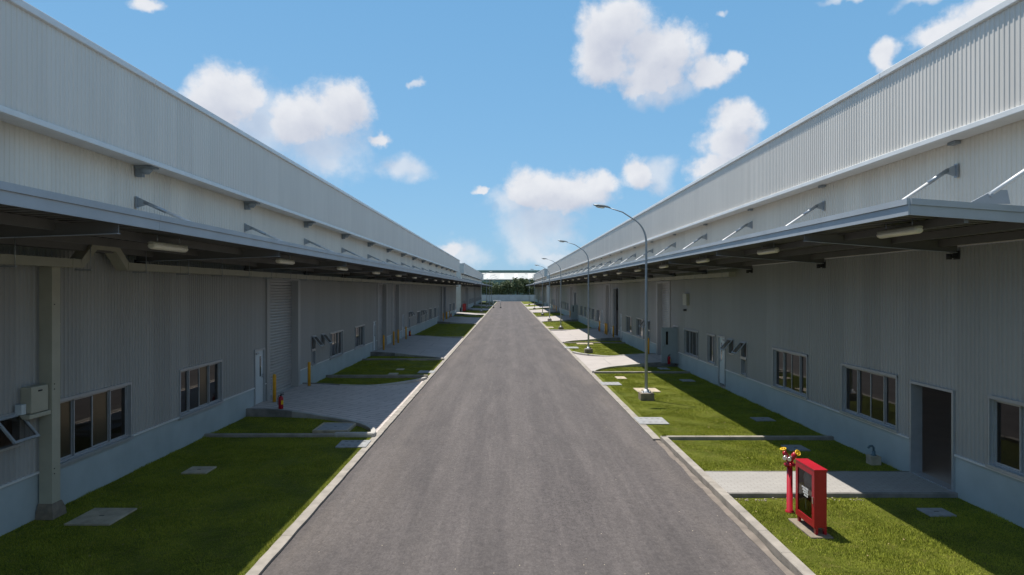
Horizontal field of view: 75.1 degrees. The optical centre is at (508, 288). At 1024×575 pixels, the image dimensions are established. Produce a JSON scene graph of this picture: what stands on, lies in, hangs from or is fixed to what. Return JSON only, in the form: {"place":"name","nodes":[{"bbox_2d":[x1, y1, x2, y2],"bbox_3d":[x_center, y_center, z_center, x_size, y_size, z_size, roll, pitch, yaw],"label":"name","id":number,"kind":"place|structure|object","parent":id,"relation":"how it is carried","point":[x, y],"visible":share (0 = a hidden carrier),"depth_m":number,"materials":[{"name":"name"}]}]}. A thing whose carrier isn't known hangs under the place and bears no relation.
{"place":"outdoors","nodes":[
{"label":"outdoors","id":0,"kind":"place"},
{"bbox_2d":[0,437,368,574],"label":"lawn","id":1,"kind":"structure","parent":0,"point":[202,537],"depth_m":12.70,"materials":[{"name":"plant"}]},
{"bbox_2d":[35,267,66,519],"bbox_3d":[-8.955,2.060,13.040,0.350,4.980,0.440,0,0,0],"label":"riser duct","id":2,"kind":"object","parent":1,"relation":"on","point":[51,505],"visible":0.94,"depth_m":12.92,"materials":[{"name":"beige metal"}]},
{"bbox_2d":[64,508,136,525],"bbox_3d":[-7.940,4.481,12.996,0.867,0.123,0.939,0,0,0],"label":"inspection cover","id":3,"kind":"object","parent":1,"relation":"on","point":[101,516],"visible":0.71,"depth_m":12.89,"materials":[{"name":"concrete"}]},
{"bbox_2d":[181,466,216,473],"bbox_3d":[-7.583,4.481,16.317,0.604,0.123,0.602,0,0,0],"label":"inspection cover","id":4,"kind":"object","parent":1,"relation":"on","point":[199,469],"visible":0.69,"depth_m":16.27,"materials":[{"name":"concrete"}]},
{"bbox_2d":[335,440,370,447],"bbox_3d":[-4.434,4.479,19.067,0.861,0.123,0.822,0,0,-1],"label":"inspection cover","id":5,"kind":"object","parent":1,"relation":"on","point":[353,443],"visible":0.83,"depth_m":18.92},
{"bbox_2d":[0,310,1023,574],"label":"grass","id":6,"kind":"structure","parent":1,"relation":"on","point":[188,498],"depth_m":14.15,"materials":[{"name":"plant"}]},
{"bbox_2d":[218,417,367,432],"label":"lawn","id":7,"kind":"structure","parent":0,"point":[260,425],"depth_m":21.73,"materials":[{"name":"plant"}]},
{"bbox_2d":[312,422,355,432],"bbox_3d":[-5.513,4.449,21.206,1.093,0.152,1.244,0,0,0],"label":"inspection cover","id":8,"kind":"object","parent":7,"relation":"on","point":[329,427],"visible":0.8,"depth_m":21.08,"materials":[{"name":"concrete"}]},
{"bbox_2d":[250,381,422,431],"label":"driveway","id":9,"kind":"structure","parent":0,"point":[376,407],"depth_m":25.83,"materials":[{"name":"concrete"}]},
{"bbox_2d":[204,433,333,436],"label":"kerb","id":10,"kind":"structure","parent":9,"relation":"on","point":[269,434],"depth_m":20.00,"materials":[{"name":"concrete"}]},
{"bbox_2d":[246,408,292,417],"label":"kerb","id":11,"kind":"structure","parent":9,"relation":"on","point":[259,412],"depth_m":23.18,"materials":[{"name":"concrete"}]},
{"bbox_2d":[272,374,276,402],"bbox_3d":[-8.700,3.706,24.750,0.200,1.100,0.195,0,0,0],"label":"bollard","id":12,"kind":"object","parent":9,"relation":"on","point":[274,388],"visible":0.94,"depth_m":24.69,"materials":[{"name":"metal"}]},
{"bbox_2d":[277,394,283,408],"bbox_3d":[-8.049,3.955,23.551,0.175,0.555,0.172,0,0,16],"label":"fire extinguisher","id":13,"kind":"object","parent":9,"relation":"on","point":[280,401],"visible":0.99,"depth_m":23.50,"materials":[{"name":"red paint"}]},
{"bbox_2d":[308,362,311,385],"bbox_3d":[-8.650,3.707,28.900,0.200,1.100,0.195,0,0,0],"label":"bollard","id":14,"kind":"object","parent":9,"relation":"on","point":[309,373],"visible":0.93,"depth_m":28.84,"materials":[{"name":"metal"}]},
{"bbox_2d":[292,411,375,435],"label":"kerb","id":15,"kind":"structure","parent":9,"relation":"on","point":[308,415],"depth_m":22.55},
{"bbox_2d":[334,432,374,437],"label":"kerb","id":16,"kind":"structure","parent":9,"relation":"on","point":[354,434],"depth_m":19.97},
{"bbox_2d":[340,377,426,385],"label":"kerb","id":17,"kind":"structure","parent":9,"relation":"on","point":[411,381],"depth_m":30.91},
{"bbox_2d":[319,378,412,384],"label":"lawn","id":18,"kind":"structure","parent":0,"point":[359,379],"depth_m":32.42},
{"bbox_2d":[335,360,441,374],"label":"lawn","id":19,"kind":"structure","parent":0,"point":[393,367],"depth_m":38.28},
{"bbox_2d":[367,356,431,358],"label":"lawn","id":20,"kind":"structure","parent":0,"point":[387,357],"depth_m":43.31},
{"bbox_2d":[372,335,462,357],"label":"driveway","id":21,"kind":"structure","parent":0,"point":[443,347],"depth_m":50.46,"materials":[{"name":"concrete"}]},
{"bbox_2d":[370,352,394,355],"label":"kerb","id":22,"kind":"structure","parent":21,"relation":"on","point":[382,354],"depth_m":44.13,"materials":[{"name":"concrete"}]},
{"bbox_2d":[362,359,443,359],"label":"kerb","id":23,"kind":"structure","parent":21,"relation":"on","point":[402,359],"depth_m":41.62,"materials":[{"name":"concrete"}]},
{"bbox_2d":[395,353,443,358],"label":"kerb","id":24,"kind":"structure","parent":21,"relation":"on","point":[407,355],"depth_m":43.64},
{"bbox_2d":[416,324,473,337],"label":"lawn","id":25,"kind":"structure","parent":0,"point":[455,329],"depth_m":69.83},
{"bbox_2d":[440,316,480,323],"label":"driveway","id":26,"kind":"structure","parent":0,"point":[462,319],"depth_m":93.17,"materials":[{"name":"concrete"}]},
{"bbox_2d":[482,295,533,300],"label":"boundary wall","id":27,"kind":"structure","parent":0,"point":[514,297],"depth_m":245.90,"materials":[{"name":"paint"}]},
{"bbox_2d":[477,270,539,294],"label":"warehouse","id":28,"kind":"structure","parent":0,"point":[502,275],"depth_m":333.91,"materials":[{"name":"metal"}]},
{"bbox_2d":[24,0,1003,269],"label":"sky","id":29,"kind":"structure","parent":0,"point":[492,132],"materials":[{"name":"blue"}]},
{"bbox_2d":[261,301,784,574],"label":"road","id":30,"kind":"structure","parent":0,"point":[573,458],"depth_m":14.79,"materials":[{"name":"asphalt"}]},
{"bbox_2d":[245,302,496,574],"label":"kerb strip","id":31,"kind":"object","parent":30,"relation":"on","point":[267,558],"visible":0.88,"depth_m":14.50,"materials":[{"name":"concrete"}]},
{"bbox_2d":[326,375,427,377],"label":"kerb","id":32,"kind":"structure","parent":31,"relation":"on","point":[375,376],"depth_m":33.32,"materials":[{"name":"concrete"}]},
{"bbox_2d":[521,302,659,440],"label":"kerb strip","id":33,"kind":"object","parent":30,"relation":"on","point":[647,430],"visible":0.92,"depth_m":27.79,"materials":[{"name":"concrete"}]},
{"bbox_2d":[655,440,794,574],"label":"gutter","id":34,"kind":"object","parent":30,"relation":"on","point":[756,540],"visible":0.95,"depth_m":13.20,"materials":[{"name":"concrete"}]},
{"bbox_2d":[530,309,555,312],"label":"driveway","id":35,"kind":"structure","parent":0,"point":[545,310],"depth_m":132.56,"materials":[{"name":"concrete"}]},
{"bbox_2d":[537,315,570,321],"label":"driveway","id":36,"kind":"structure","parent":0,"point":[556,318],"depth_m":98.84,"materials":[{"name":"concrete"}]},
{"bbox_2d":[535,265,551,320],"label":"street lamp","id":37,"kind":"object","parent":36,"relation":"on","point":[549,319],"visible":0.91,"depth_m":92.95,"materials":[{"name":"metal"}]},
{"bbox_2d":[542,321,590,329],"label":"lawn","id":38,"kind":"structure","parent":0,"point":[582,324],"depth_m":81.32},
{"bbox_2d":[542,258,562,329],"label":"street lamp","id":39,"kind":"object","parent":38,"relation":"on","point":[560,327],"visible":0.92,"depth_m":72.96,"materials":[{"name":"metal"}]},
{"bbox_2d":[552,328,615,341],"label":"driveway","id":40,"kind":"structure","parent":0,"point":[569,335],"depth_m":63.24,"materials":[{"name":"concrete"}]},
{"bbox_2d":[562,338,600,342],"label":"kerb","id":41,"kind":"structure","parent":40,"relation":"on","point":[597,339],"depth_m":57.10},
{"bbox_2d":[563,342,625,342],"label":"kerb","id":42,"kind":"structure","parent":40,"relation":"on","point":[594,342],"depth_m":54.52,"materials":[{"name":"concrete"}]},
{"bbox_2d":[601,337,619,340],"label":"kerb","id":43,"kind":"structure","parent":40,"relation":"on","point":[611,339],"depth_m":57.23,"materials":[{"name":"concrete"}]},
{"bbox_2d":[564,343,642,355],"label":"lawn","id":44,"kind":"structure","parent":0,"point":[576,350],"depth_m":49.04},
{"bbox_2d":[558,240,592,352],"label":"street lamp","id":45,"kind":"object","parent":44,"relation":"on","point":[588,349],"visible":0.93,"depth_m":46.34,"materials":[{"name":"metal"}]},
{"bbox_2d":[575,354,660,370],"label":"driveway","id":46,"kind":"structure","parent":0,"point":[591,363],"depth_m":40.78,"materials":[{"name":"concrete"}]},
{"bbox_2d":[572,351,655,355],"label":"kerb","id":47,"kind":"structure","parent":46,"relation":"on","point":[579,353],"depth_m":44.03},
{"bbox_2d":[592,363,644,372],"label":"kerb","id":48,"kind":"structure","parent":46,"relation":"on","point":[629,365],"depth_m":37.87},
{"bbox_2d":[594,371,689,373],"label":"kerb","id":49,"kind":"structure","parent":46,"relation":"on","point":[642,372],"depth_m":35.12,"materials":[{"name":"concrete"}]},
{"bbox_2d":[648,362,675,366],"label":"kerb","id":50,"kind":"structure","parent":46,"relation":"on","point":[655,364],"depth_m":38.13,"materials":[{"name":"concrete"}]},
{"bbox_2d":[607,367,678,370],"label":"lawn","id":51,"kind":"structure","parent":0,"point":[642,369],"depth_m":36.85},
{"bbox_2d":[595,374,823,437],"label":"lawn","id":52,"kind":"structure","parent":0,"point":[651,427],"depth_m":24.61,"materials":[{"name":"plant"}]},
{"bbox_2d":[600,382,621,384],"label":"inspection cover","id":53,"kind":"object","parent":52,"relation":"on","point":[610,383],"visible":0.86,"depth_m":31.16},
{"bbox_2d":[593,204,653,400],"bbox_3d":[4.615,0.571,26.800,2.410,7.988,0.540,0,0,0],"label":"street lamp","id":54,"kind":"object","parent":52,"relation":"on","point":[645,394],"visible":0.91,"depth_m":26.75,"materials":[{"name":"metal"}]},
{"bbox_2d":[633,388,660,391],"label":"inspection cover","id":55,"kind":"object","parent":52,"relation":"on","point":[649,389],"visible":0.48,"depth_m":29.30,"materials":[{"name":"concrete"}]},
{"bbox_2d":[634,417,669,424],"bbox_3d":[4.810,4.481,22.431,0.976,0.123,1.137,0,0,0],"label":"inspection cover","id":56,"kind":"object","parent":52,"relation":"on","point":[651,420],"visible":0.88,"depth_m":22.39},
{"bbox_2d":[667,436,833,439],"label":"kerb","id":57,"kind":"structure","parent":52,"relation":"on","point":[750,437],"depth_m":19.63,"materials":[{"name":"concrete"}]},
{"bbox_2d":[750,417,775,421],"bbox_3d":[8.674,4.481,22.686,0.654,0.123,0.626,0,0,-1],"label":"inspection cover","id":58,"kind":"object","parent":52,"relation":"on","point":[762,419],"visible":0.69,"depth_m":22.57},
{"bbox_2d":[673,440,894,470],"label":"lawn","id":59,"kind":"structure","parent":0,"point":[750,455],"depth_m":17.81,"materials":[{"name":"plant"}]},
{"bbox_2d":[781,445,810,450],"bbox_3d":[8.018,4.481,18.584,0.562,0.123,0.660,0,0,0],"label":"inspection cover","id":60,"kind":"object","parent":59,"relation":"on","point":[796,447],"visible":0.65,"depth_m":18.57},
{"bbox_2d":[866,445,880,464],"bbox_3d":[9.284,4.238,16.950,0.293,0.535,0.260,0,0,0],"label":"water tap","id":61,"kind":"object","parent":59,"relation":"on","point":[873,458],"visible":0.92,"depth_m":16.86,"materials":[{"name":"concrete"}]},
{"bbox_2d":[706,472,951,491],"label":"footpath","id":62,"kind":"structure","parent":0,"point":[836,482],"depth_m":15.00,"materials":[{"name":"concrete"}]},
{"bbox_2d":[705,471,908,471],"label":"kerb","id":63,"kind":"structure","parent":62,"relation":"on","point":[795,471],"depth_m":15.89,"materials":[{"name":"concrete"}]},
{"bbox_2d":[727,492,957,497],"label":"kerb","id":64,"kind":"structure","parent":62,"relation":"on","point":[853,494],"depth_m":14.21,"materials":[{"name":"concrete"}]},
{"bbox_2d":[735,498,1023,574],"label":"lawn","id":65,"kind":"structure","parent":0,"point":[978,542],"depth_m":11.79,"materials":[{"name":"plant"}]},
{"bbox_2d":[660,436,815,574],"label":"kerb","id":66,"kind":"structure","parent":65,"relation":"on","point":[785,556],"depth_m":12.84,"materials":[{"name":"concrete"}]},
{"bbox_2d":[780,447,800,512],"bbox_3d":[5.603,3.845,13.283,0.268,1.320,0.378,0,0,-41],"label":"fire hydrant","id":67,"kind":"object","parent":65,"relation":"on","point":[790,464],"visible":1,"depth_m":13.25,"materials":[{"name":"metal"}]},
{"bbox_2d":[788,518,833,538],"bbox_3d":[5.600,4.487,12.360,0.400,0.125,1.000,0,0,0],"label":"concrete pad","id":68,"kind":"object","parent":65,"relation":"on","point":[806,528],"visible":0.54,"depth_m":12.25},
{"bbox_2d":[795,458,827,534],"bbox_3d":[5.617,3.837,12.370,0.255,1.174,0.810,0,0,0],"label":"hose cabinet","id":69,"kind":"object","parent":68,"relation":"on","point":[811,493],"visible":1,"depth_m":12.17,"materials":[{"name":"metal"}]},
{"bbox_2d":[917,508,956,516],"bbox_3d":[8.511,4.481,13.237,0.510,0.123,0.457,0,0,0],"label":"inspection cover","id":70,"kind":"object","parent":65,"relation":"on","point":[934,512],"visible":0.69,"depth_m":13.17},
{"label":"lawn","id":71,"kind":"structure","parent":0,"visible":0},
{"bbox_2d":[531,269,543,315],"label":"street lamp","id":72,"kind":"object","parent":71,"relation":"on","point":[542,314],"visible":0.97,"depth_m":111.95,"materials":[{"name":"metal"}]},
{"label":"ground","id":73,"kind":"structure","parent":0,"visible":0},
{"bbox_2d":[0,0,476,535],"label":"warehouse","id":74,"kind":"structure","parent":73,"relation":"on","point":[100,146],"depth_m":16.32,"materials":[{"name":"paint"}]},
{"bbox_2d":[0,412,39,451],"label":"awning window","id":75,"kind":"structure","parent":74,"relation":"in","point":[18,430],"depth_m":12.08,"materials":[{"name":"metal"}]},
{"bbox_2d":[15,384,50,419],"bbox_3d":[-8.985,2.130,12.590,0.250,0.580,0.620,0,0,0],"label":"wall box","id":76,"kind":"object","parent":74,"relation":"attached to","point":[33,404],"visible":0.99,"depth_m":12.47,"materials":[{"name":"beige metal"}]},
{"bbox_2d":[60,381,133,466],"bbox_3d":[-9.188,2.925,14.735,0.225,1.380,2.780,0,0,0],"label":"window","id":77,"kind":"structure","parent":74,"relation":"in","point":[84,416],"depth_m":14.84,"materials":[{"name":"glass"}]},
{"bbox_2d":[148,235,187,252],"bbox_3d":[-6.250,-0.831,12.250,0.180,0.257,1.240,0,0,0],"label":"batten light","id":78,"kind":"object","parent":74,"relation":"hanging from","point":[157,245],"visible":1,"depth_m":12.07,"materials":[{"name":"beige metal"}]},
{"bbox_2d":[178,359,223,419],"bbox_3d":[-9.188,2.925,19.825,0.225,1.380,2.800,0,0,0],"label":"window","id":79,"kind":"structure","parent":74,"relation":"in","point":[200,386],"depth_m":19.82,"materials":[{"name":"metal"}]},
{"bbox_2d":[0,238,458,286],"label":"cable tray","id":80,"kind":"object","parent":74,"relation":"hanging from","point":[117,259],"visible":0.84,"depth_m":15.43,"materials":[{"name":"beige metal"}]},
{"bbox_2d":[254,348,264,405],"bbox_3d":[-9.169,3.195,24.415,0.142,2.010,0.990,0,0,0],"label":"door","id":81,"kind":"structure","parent":74,"relation":"in","point":[259,354],"depth_m":24.51,"materials":[{"name":"paint"}]},
{"bbox_2d":[275,254,294,264],"bbox_3d":[-6.250,-0.831,18.650,0.180,0.257,1.240,0,0,0],"label":"batten light","id":82,"kind":"object","parent":74,"relation":"hanging from","point":[280,260],"visible":1,"depth_m":18.35,"materials":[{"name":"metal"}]},
{"bbox_2d":[311,349,316,365],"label":"window","id":83,"kind":"structure","parent":74,"relation":"in","point":[313,353],"depth_m":31.37,"materials":[{"name":"glass"}]},
{"bbox_2d":[311,335,323,350],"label":"awning window","id":84,"kind":"structure","parent":74,"relation":"in","point":[315,339],"depth_m":31.19,"materials":[{"name":"metal"}]},
{"bbox_2d":[321,333,332,346],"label":"awning window","id":85,"kind":"structure","parent":74,"relation":"in","point":[324,336],"depth_m":32.81,"materials":[{"name":"metal"}]},
{"bbox_2d":[329,330,343,359],"bbox_3d":[-9.188,2.925,35.334,0.225,1.380,2.750,0,0,0],"label":"window","id":86,"kind":"structure","parent":74,"relation":"in","point":[333,335],"depth_m":35.64,"materials":[{"name":"metal"}]},
{"bbox_2d":[354,324,364,349],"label":"window","id":87,"kind":"structure","parent":74,"relation":"in","point":[358,330],"depth_m":41.10,"materials":[{"name":"glass"}]},
{"bbox_2d":[373,321,375,350],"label":"door","id":88,"kind":"structure","parent":74,"relation":"in","point":[374,322],"depth_m":45.55,"materials":[{"name":"paint"}]},
{"bbox_2d":[456,263,490,312],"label":"warehouse","id":89,"kind":"structure","parent":73,"relation":"on","point":[468,295],"depth_m":146.07,"materials":[{"name":"paint"}]},
{"bbox_2d":[482,282,494,294],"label":"tree","id":90,"kind":"object","parent":73,"relation":"on","point":[484,288],"visible":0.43,"depth_m":250.47,"materials":[{"name":"green plant"}]},
{"bbox_2d":[492,281,506,294],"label":"tree","id":91,"kind":"object","parent":73,"relation":"on","point":[500,289],"visible":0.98,"depth_m":248.57,"materials":[{"name":"green plant"}]},
{"bbox_2d":[503,280,514,294],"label":"tree","id":92,"kind":"object","parent":73,"relation":"on","point":[510,286],"visible":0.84,"depth_m":249.06,"materials":[{"name":"green plant"}]},
{"bbox_2d":[510,277,523,294],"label":"tree","id":93,"kind":"object","parent":73,"relation":"on","point":[517,288],"visible":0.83,"depth_m":249.90,"materials":[{"name":"green plant"}]},
{"bbox_2d":[518,278,530,294],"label":"tree","id":94,"kind":"object","parent":73,"relation":"on","point":[525,281],"visible":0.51,"depth_m":252.59,"materials":[{"name":"green plant"}]},
{"bbox_2d":[522,282,533,294],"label":"tree","id":95,"kind":"object","parent":73,"relation":"on","point":[528,291],"visible":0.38,"depth_m":252.35,"materials":[{"name":"green plant"}]},
{"bbox_2d":[526,268,548,306],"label":"warehouse","id":96,"kind":"structure","parent":73,"relation":"on","point":[538,288],"depth_m":183.00,"materials":[{"name":"paint"}]},
{"bbox_2d":[536,0,1023,527],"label":"warehouse","id":97,"kind":"structure","parent":73,"relation":"on","point":[838,320],"depth_m":16.96,"materials":[{"name":"paint"}]},
{"bbox_2d":[571,305,576,318],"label":"door","id":98,"kind":"structure","parent":97,"relation":"in","point":[573,307],"depth_m":91.92,"materials":[{"name":"paint"}]},
{"bbox_2d":[591,308,594,320],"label":"window","id":99,"kind":"structure","parent":97,"relation":"in","point":[592,309],"depth_m":75.82,"materials":[{"name":"metal"}]},
{"bbox_2d":[596,309,599,322],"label":"window","id":100,"kind":"structure","parent":97,"relation":"in","point":[597,310],"depth_m":71.54,"materials":[{"name":"glass"}]},
{"bbox_2d":[620,313,621,337],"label":"door","id":101,"kind":"structure","parent":97,"relation":"in","point":[620,313],"depth_m":56.87,"materials":[{"name":"paint"}]},
{"bbox_2d":[625,315,631,334],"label":"window","id":102,"kind":"structure","parent":97,"relation":"in","point":[628,318],"depth_m":53.37,"materials":[{"name":"glass"}]},
{"bbox_2d":[636,317,643,338],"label":"window","id":103,"kind":"structure","parent":97,"relation":"in","point":[639,330],"depth_m":49.13,"materials":[{"name":"metal"}]},
{"bbox_2d":[548,272,735,286],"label":"cable tray","id":104,"kind":"object","parent":97,"relation":"hanging from","point":[714,275],"visible":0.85,"depth_m":36.98,"materials":[{"name":"beige metal"}]},
{"bbox_2d":[661,327,677,362],"bbox_3d":[9.080,3.175,37.519,0.920,2.010,0.122,0,0,0],"label":"door","id":105,"kind":"structure","parent":97,"relation":"in","point":[669,335],"depth_m":37.53,"materials":[{"name":"paint"}]},
{"bbox_2d":[683,294,688,310],"bbox_3d":[9.485,0.715,35.575,0.170,0.930,0.750,0,0,0],"label":"wall box","id":106,"kind":"object","parent":97,"relation":"attached to","point":[685,299],"visible":1,"depth_m":35.33,"materials":[{"name":"beige metal"}]},
{"bbox_2d":[683,328,698,358],"bbox_3d":[9.637,2.835,34.875,0.225,1.420,2.800,0,0,0],"label":"window","id":107,"kind":"structure","parent":97,"relation":"in","point":[691,337],"depth_m":35.10,"materials":[{"name":"glass"}]},
{"bbox_2d":[696,256,709,262],"bbox_3d":[6.950,-1.071,23.810,0.180,0.257,1.240,0,0,0],"label":"batten light","id":108,"kind":"object","parent":97,"relation":"hanging from","point":[699,260],"visible":1,"depth_m":23.65,"materials":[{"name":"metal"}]},
{"bbox_2d":[706,333,715,365],"bbox_3d":[9.637,2.835,31.425,0.225,1.420,1.300,0,0,0],"label":"window","id":109,"kind":"structure","parent":97,"relation":"in","point":[711,339],"depth_m":31.68,"materials":[{"name":"metal"}]},
{"bbox_2d":[718,335,725,385],"bbox_3d":[9.619,3.185,29.875,0.142,2.150,0.970,0,0,0],"label":"door","id":110,"kind":"structure","parent":97,"relation":"in","point":[721,339],"depth_m":30.02,"materials":[{"name":"paint"}]},
{"bbox_2d":[719,338,733,354],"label":"awning window","id":111,"kind":"structure","parent":97,"relation":"in","point":[728,343],"depth_m":28.69,"materials":[{"name":"metal"}]},
{"bbox_2d":[731,341,746,358],"bbox_3d":[9.419,2.465,27.050,0.561,0.680,0.690,0,0,0],"label":"awning window","id":112,"kind":"structure","parent":97,"relation":"in","point":[741,344],"depth_m":27.09,"materials":[{"name":"metal"}]},
{"bbox_2d":[740,357,746,376],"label":"window","id":113,"kind":"structure","parent":97,"relation":"in","point":[743,361],"depth_m":27.32,"materials":[{"name":"glass"}]},
{"bbox_2d":[757,243,779,254],"bbox_3d":[6.950,-1.071,17.830,0.180,0.257,1.240,0,0,0],"label":"batten light","id":114,"kind":"object","parent":97,"relation":"hanging from","point":[762,251],"visible":1,"depth_m":17.64,"materials":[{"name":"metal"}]},
{"bbox_2d":[771,347,808,399],"bbox_3d":[9.637,2.825,22.700,0.225,1.440,2.850,0,0,0],"label":"window","id":115,"kind":"structure","parent":97,"relation":"in","point":[796,364],"depth_m":22.69,"materials":[{"name":"metal"}]},
{"bbox_2d":[839,363,897,432],"bbox_3d":[9.637,2.835,17.750,0.225,1.420,2.810,0,0,0],"label":"window","id":116,"kind":"structure","parent":97,"relation":"in","point":[862,389],"depth_m":17.74,"materials":[{"name":"metal"}]},
{"bbox_2d":[876,219,922,237],"bbox_3d":[6.950,-1.071,11.850,0.180,0.257,1.240,0,0,0],"label":"batten light","id":117,"kind":"object","parent":97,"relation":"hanging from","point":[904,231],"visible":1,"depth_m":11.69,"materials":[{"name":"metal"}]},
{"bbox_2d":[985,395,1023,480],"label":"window","id":118,"kind":"structure","parent":97,"relation":"in","point":[1004,414],"depth_m":12.92,"materials":[{"name":"glass"}]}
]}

